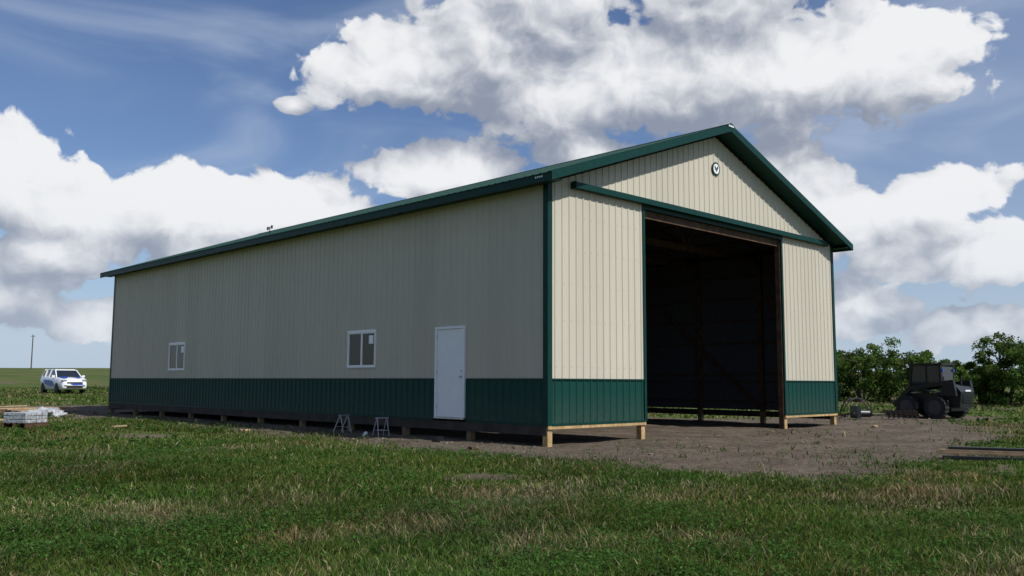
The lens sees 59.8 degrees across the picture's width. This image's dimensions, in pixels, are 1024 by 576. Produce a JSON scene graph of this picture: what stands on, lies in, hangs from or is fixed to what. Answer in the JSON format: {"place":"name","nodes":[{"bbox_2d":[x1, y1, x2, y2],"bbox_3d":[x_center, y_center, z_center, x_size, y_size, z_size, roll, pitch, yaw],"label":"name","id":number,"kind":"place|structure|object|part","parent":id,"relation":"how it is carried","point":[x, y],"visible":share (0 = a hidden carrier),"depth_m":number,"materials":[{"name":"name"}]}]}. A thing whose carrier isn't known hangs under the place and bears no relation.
{"place":"outdoors","nodes":[
{"label":"outdoors","id":0,"kind":"place"},
{"bbox_2d":[0,368,1023,575],"bbox_3d":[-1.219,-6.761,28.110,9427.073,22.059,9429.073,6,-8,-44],"label":"ground","id":1,"kind":"structure","parent":0,"point":[666,428],"depth_m":19.85,"materials":[{"name":"soil"}]},
{"bbox_2d":[0,412,48,427],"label":"wrapped pallet","id":2,"kind":"object","parent":1,"relation":"on","point":[27,419],"visible":0.98,"depth_m":24.00,"materials":[{"name":"plastic"}]},
{"bbox_2d":[30,335,34,369],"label":"utility pole","id":3,"kind":"object","parent":1,"relation":"on","point":[32,352],"visible":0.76,"depth_m":219.25,"materials":[{"name":"brown wood"}]},
{"bbox_2d":[0,405,77,412],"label":"plank pile","id":4,"kind":"object","parent":1,"relation":"on","point":[24,409],"visible":0.58,"depth_m":34.63,"materials":[{"name":"brown wood"}]},
{"bbox_2d":[26,407,66,416],"bbox_3d":[-16.810,4.471,31.973,1.423,0.435,1.028,6,-8,-44],"label":"plastic sheet","id":5,"kind":"object","parent":1,"relation":"on","point":[55,412],"visible":0.41,"depth_m":31.89,"materials":[{"name":"white plastic"}]},
{"bbox_2d":[40,369,86,392],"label":"parked car","id":6,"kind":"object","parent":1,"relation":"on","point":[59,380],"visible":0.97,"depth_m":61.29,"materials":[{"name":"white paint"}]},
{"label":"windows","id":7,"kind":"part","parent":6,"relation":"part of","materials":[{"name":"glass"}]},
{"bbox_2d":[333,414,351,432],"bbox_3d":[-4.369,3.493,22.951,0.395,0.462,0.352,-4,-7,35],"label":"sawhorse","id":8,"kind":"object","parent":1,"relation":"on","point":[342,424],"visible":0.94,"depth_m":22.93,"materials":[{"name":"metal"}]},
{"bbox_2d":[372,417,389,436],"bbox_3d":[-3.214,3.402,21.845,0.352,0.461,0.396,4,-7,-31],"label":"sawhorse","id":9,"kind":"object","parent":1,"relation":"on","point":[377,418],"visible":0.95,"depth_m":21.80,"materials":[{"name":"metal"}]},
{"bbox_2d":[432,437,443,441],"bbox_3d":[-1.648,3.357,19.797,0.140,0.100,0.300,-5,-9,22],"label":"wood block","id":10,"kind":"object","parent":1,"relation":"on","point":[435,439],"depth_m":19.68,"materials":[{"name":"paint"}]},
{"bbox_2d":[109,240,836,446],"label":"wall posts","id":11,"kind":"object","parent":1,"relation":"on","point":[547,439],"depth_m":29.28,"materials":[{"name":"brown wood"}]},
{"bbox_2d":[109,135,833,408],"bbox_3d":[-3.070,0.431,32.116,13.646,7.525,24.300,6,-8,-44],"label":"framing","id":12,"kind":"object","parent":11,"relation":"attached to","point":[676,245],"visible":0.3,"depth_m":29.49,"materials":[{"name":"wood"}]},
{"bbox_2d":[111,264,172,377],"bbox_3d":[-14.285,1.375,34.211,0.020,4.180,5.560,6,-8,-44],"label":"side wall steel","id":13,"kind":"object","parent":12,"relation":"attached to","point":[143,300],"visible":0.94,"depth_m":34.04,"materials":[{"name":"beige metal"}]},
{"bbox_2d":[167,379,183,404],"bbox_3d":[-11.904,3.679,31.497,0.020,0.950,1.300,6,-8,-44],"label":"side wall wainscot","id":14,"kind":"object","parent":12,"relation":"attached to","point":[175,394],"visible":1,"depth_m":31.50,"materials":[{"name":"green metal"}]},
{"bbox_2d":[168,342,185,369],"bbox_3d":[-11.886,2.427,31.641,0.086,0.990,1.360,6,-8,-44],"label":"slider window","id":15,"kind":"structure","parent":12,"relation":"attached to","point":[176,359],"depth_m":31.60,"materials":[{"name":"white plastic"}]},
{"bbox_2d":[170,261,188,342],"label":"side wall steel","id":16,"kind":"object","parent":12,"relation":"attached to","point":[179,294],"visible":0.92,"depth_m":31.83,"materials":[{"name":"beige metal"}]},
{"bbox_2d":[184,226,350,377],"bbox_3d":[-7.923,0.719,27.710,0.020,4.180,10.080,6,-8,-44],"label":"side wall steel","id":17,"kind":"object","parent":12,"relation":"attached to","point":[240,292],"visible":0.91,"depth_m":27.02,"materials":[{"name":"beige metal"}]},
{"bbox_2d":[347,329,376,367],"bbox_3d":[-3.958,1.609,23.539,0.086,0.990,1.330,6,-8,-44],"label":"slider window","id":18,"kind":"structure","parent":12,"relation":"attached to","point":[361,348],"depth_m":23.50,"materials":[{"name":"white plastic"}]},
{"bbox_2d":[348,367,375,377],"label":"side wall steel","id":19,"kind":"object","parent":12,"relation":"attached to","point":[361,372],"visible":1,"depth_m":23.45,"materials":[{"name":"beige metal"}]},
{"bbox_2d":[349,220,378,330],"bbox_3d":[-3.961,-0.312,23.730,0.020,2.930,1.270,6,-8,-44],"label":"side wall steel","id":20,"kind":"object","parent":12,"relation":"attached to","point":[364,263],"visible":0.98,"depth_m":23.72,"materials":[{"name":"beige metal"}]},
{"bbox_2d":[376,207,437,377],"bbox_3d":[-2.667,0.176,22.338,0.020,4.180,2.450,6,-8,-44],"label":"side wall steel","id":21,"kind":"object","parent":12,"relation":"attached to","point":[401,350],"visible":0.98,"depth_m":22.30,"materials":[{"name":"beige metal"}]},
{"bbox_2d":[100,126,721,273],"bbox_3d":[-5.552,-2.457,29.979,6.960,2.467,25.268,6,-8,-44],"label":"roof steel","id":22,"kind":"object","parent":12,"relation":"on","point":[477,185],"visible":0.98,"depth_m":25.60,"materials":[{"name":"green metal"}]},
{"bbox_2d":[434,325,465,419],"bbox_3d":[-1.449,1.978,20.879,0.145,2.160,1.070,6,-8,-44],"label":"entry door","id":23,"kind":"structure","parent":12,"relation":"attached to","point":[450,374],"depth_m":20.86,"materials":[{"name":"white paint"}]},
{"bbox_2d":[436,201,466,326],"bbox_3d":[-1.436,-0.562,21.148,0.020,2.950,1.070,6,-8,-44],"label":"side wall steel","id":24,"kind":"object","parent":12,"relation":"attached to","point":[451,270],"visible":0.97,"depth_m":21.15,"materials":[{"name":"beige metal"}]},
{"bbox_2d":[152,213,827,372],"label":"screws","id":25,"kind":"object","parent":12,"relation":"attached to","point":[454,291],"visible":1,"depth_m":23.03,"materials":[{"name":"metal"}]},
{"bbox_2d":[466,185,542,377],"bbox_3d":[-0.159,-0.083,19.776,0.020,4.180,2.600,6,-8,-44],"label":"side wall steel","id":26,"kind":"object","parent":12,"relation":"attached to","point":[504,249],"visible":1,"depth_m":19.77,"materials":[{"name":"beige metal"}]},
{"bbox_2d":[552,157,643,378],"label":"wall","id":27,"kind":"structure","parent":12,"relation":"attached to","point":[596,334],"depth_m":20.02,"materials":[{"name":"beige metal"}]},
{"bbox_2d":[552,380,644,423],"bbox_3d":[1.944,2.502,19.734,3.330,0.950,0.020,6,-8,-44],"label":"front wainscot","id":28,"kind":"object","parent":12,"relation":"attached to","point":[576,401],"visible":1,"depth_m":19.68,"materials":[{"name":"green metal"}]},
{"bbox_2d":[561,136,846,266],"bbox_3d":[-0.590,-1.910,34.779,6.890,2.426,25.260,6,-8,-44],"label":"roof underside","id":29,"kind":"object","parent":12,"relation":"on","point":[707,240],"visible":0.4,"depth_m":30.44,"materials":[{"name":"metal"}]},
{"bbox_2d":[646,254,777,380],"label":"wall","id":30,"kind":"structure","parent":12,"relation":"attached to","point":[736,358],"depth_m":30.99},
{"bbox_2d":[786,382,835,413],"bbox_3d":[8.922,3.245,26.488,3.190,0.950,0.020,6,-8,-44],"label":"front wainscot","id":31,"kind":"object","parent":12,"relation":"attached to","point":[807,397],"visible":1,"depth_m":26.45,"materials":[{"name":"green metal"}]},
{"bbox_2d":[108,403,837,435],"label":"skirt boards","id":32,"kind":"object","parent":11,"relation":"attached to","point":[490,427],"visible":0.74,"depth_m":24.72,"materials":[{"name":"brown wood"}]},
{"bbox_2d":[100,125,852,425],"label":"green trim","id":33,"kind":"structure","parent":11,"relation":"attached to","point":[742,147],"depth_m":22.92,"materials":[{"name":"green metal"}]},
{"bbox_2d":[110,379,167,404],"bbox_3d":[-14.296,3.926,33.942,0.020,0.950,5.560,6,-8,-44],"label":"side wall wainscot","id":34,"kind":"object","parent":33,"relation":"attached to","point":[150,391],"visible":1,"depth_m":33.75,"materials":[{"name":"green metal"}]},
{"bbox_2d":[168,370,184,377],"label":"side wall steel","id":35,"kind":"object","parent":33,"relation":"attached to","point":[175,373],"visible":1,"depth_m":31.58,"materials":[{"name":"beige metal"}]},
{"bbox_2d":[183,379,347,413],"bbox_3d":[-7.934,3.269,27.441,0.020,0.950,10.080,6,-8,-44],"label":"side wall wainscot","id":36,"kind":"object","parent":33,"relation":"attached to","point":[319,395],"visible":0.98,"depth_m":26.73,"materials":[{"name":"green metal"}]},
{"bbox_2d":[347,379,375,414],"bbox_3d":[-3.975,2.861,23.395,0.020,0.950,1.270,6,-8,-44],"label":"side wall wainscot","id":37,"kind":"object","parent":33,"relation":"attached to","point":[360,396],"visible":0.95,"depth_m":23.40,"materials":[{"name":"green metal"}]},
{"bbox_2d":[375,380,434,418],"bbox_3d":[-2.678,2.727,22.070,0.020,0.950,2.450,6,-8,-44],"label":"side wall wainscot","id":38,"kind":"object","parent":33,"relation":"attached to","point":[408,398],"visible":1,"depth_m":22.04,"materials":[{"name":"green metal"}]},
{"bbox_2d":[259,123,734,233],"bbox_3d":[-3.053,-3.374,32.517,0.340,0.130,25.350,6,-8,-44],"label":"ridge cap","id":39,"kind":"object","parent":33,"relation":"on","point":[528,170],"visible":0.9,"depth_m":28.40,"materials":[{"name":"green metal"}]},
{"bbox_2d":[465,380,542,423],"bbox_3d":[-0.170,2.468,19.507,0.020,0.950,2.600,6,-8,-44],"label":"side wall wainscot","id":40,"kind":"object","parent":33,"relation":"attached to","point":[520,401],"visible":1,"depth_m":19.50,"materials":[{"name":"green metal"}]},
{"bbox_2d":[643,137,779,229],"bbox_3d":[5.484,-2.845,23.738,6.480,2.375,0.020,6,-8,-44],"label":"front gable steel","id":41,"kind":"object","parent":33,"relation":"attached to","point":[686,177],"visible":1,"depth_m":23.50,"materials":[{"name":"beige metal"}]},
{"bbox_2d":[712,162,719,175],"bbox_3d":[5.427,-3.166,23.674,0.360,0.360,0.019,6,-8,-44],"label":"gable emblem","id":42,"kind":"object","parent":41,"relation":"attached to","point":[715,168],"visible":1,"depth_m":23.66,"materials":[{"name":"white paint"}]},
{"bbox_2d":[780,199,834,380],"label":"wall","id":43,"kind":"structure","parent":33,"relation":"attached to","point":[809,342],"depth_m":26.68,"materials":[{"name":"beige metal"}]},
{"bbox_2d":[2,410,998,475],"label":"dirt clods","id":44,"kind":"object","parent":1,"relation":"on","point":[447,443],"visible":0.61,"depth_m":19.20,"materials":[{"name":"soil"}]},
{"bbox_2d":[0,384,1023,575],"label":"grass","id":45,"kind":"structure","parent":1,"relation":"on","point":[540,514],"depth_m":8.70,"materials":[{"name":"green plant"}]},
{"bbox_2d":[836,350,867,400],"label":"tree","id":46,"kind":"object","parent":1,"relation":"on","point":[839,379],"visible":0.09,"depth_m":55.45,"materials":[{"name":"green plant"}]},
{"bbox_2d":[836,344,890,401],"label":"tree","id":47,"kind":"object","parent":1,"relation":"on","point":[858,383],"visible":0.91,"depth_m":52.76,"materials":[{"name":"green plant"}]},
{"bbox_2d":[837,398,919,418],"bbox_3d":[13.193,4.437,32.752,3.874,0.798,0.970,1,-6,-9],"label":"auger attachment","id":48,"kind":"object","parent":1,"relation":"on","point":[856,412],"visible":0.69,"depth_m":32.66,"materials":[{"name":"metal"}]},
{"bbox_2d":[842,337,931,401],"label":"tree","id":49,"kind":"object","parent":1,"relation":"on","point":[882,396],"visible":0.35,"depth_m":53.40,"materials":[{"name":"green plant"}]},
{"bbox_2d":[854,349,961,395],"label":"tree","id":50,"kind":"object","parent":1,"relation":"on","point":[899,378],"visible":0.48,"depth_m":50.61,"materials":[{"name":"green plant"}]},
{"bbox_2d":[890,358,972,392],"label":"tree","id":51,"kind":"object","parent":1,"relation":"on","point":[946,360],"visible":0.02,"depth_m":53.01,"materials":[{"name":"green plant"}]},
{"bbox_2d":[893,363,974,418],"bbox_3d":[16.449,4.006,34.761,1.854,2.119,2.692,5,-8,-37],"label":"skid steer loader","id":52,"kind":"object","parent":1,"relation":"on","point":[952,399],"visible":0.92,"depth_m":34.29,"materials":[{"name":"paint"}]},
{"bbox_2d":[954,362,988,397],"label":"tree","id":53,"kind":"object","parent":1,"relation":"on","point":[960,371],"visible":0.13,"depth_m":52.04,"materials":[{"name":"green plant"}]},
{"bbox_2d":[939,446,1023,461],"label":"lumber stack","id":54,"kind":"object","parent":1,"relation":"on","point":[960,451],"visible":0.99,"depth_m":15.22,"materials":[{"name":"paint"}]},
{"bbox_2d":[955,350,1009,403],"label":"tree","id":55,"kind":"object","parent":1,"relation":"on","point":[983,387],"visible":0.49,"depth_m":49.80,"materials":[{"name":"green plant"}]},
{"bbox_2d":[968,331,1023,404],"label":"tree","id":56,"kind":"object","parent":1,"relation":"on","point":[1006,344],"visible":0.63,"depth_m":48.70,"materials":[{"name":"green plant"}]},
{"bbox_2d":[982,340,1023,400],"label":"tree","id":57,"kind":"object","parent":1,"relation":"on","point":[1012,383],"visible":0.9,"depth_m":47.49,"materials":[{"name":"green plant"}]},
{"bbox_2d":[0,0,1023,371],"label":"sky","id":58,"kind":"structure","parent":0,"point":[132,132],"materials":[{"name":"blue"}]}
]}

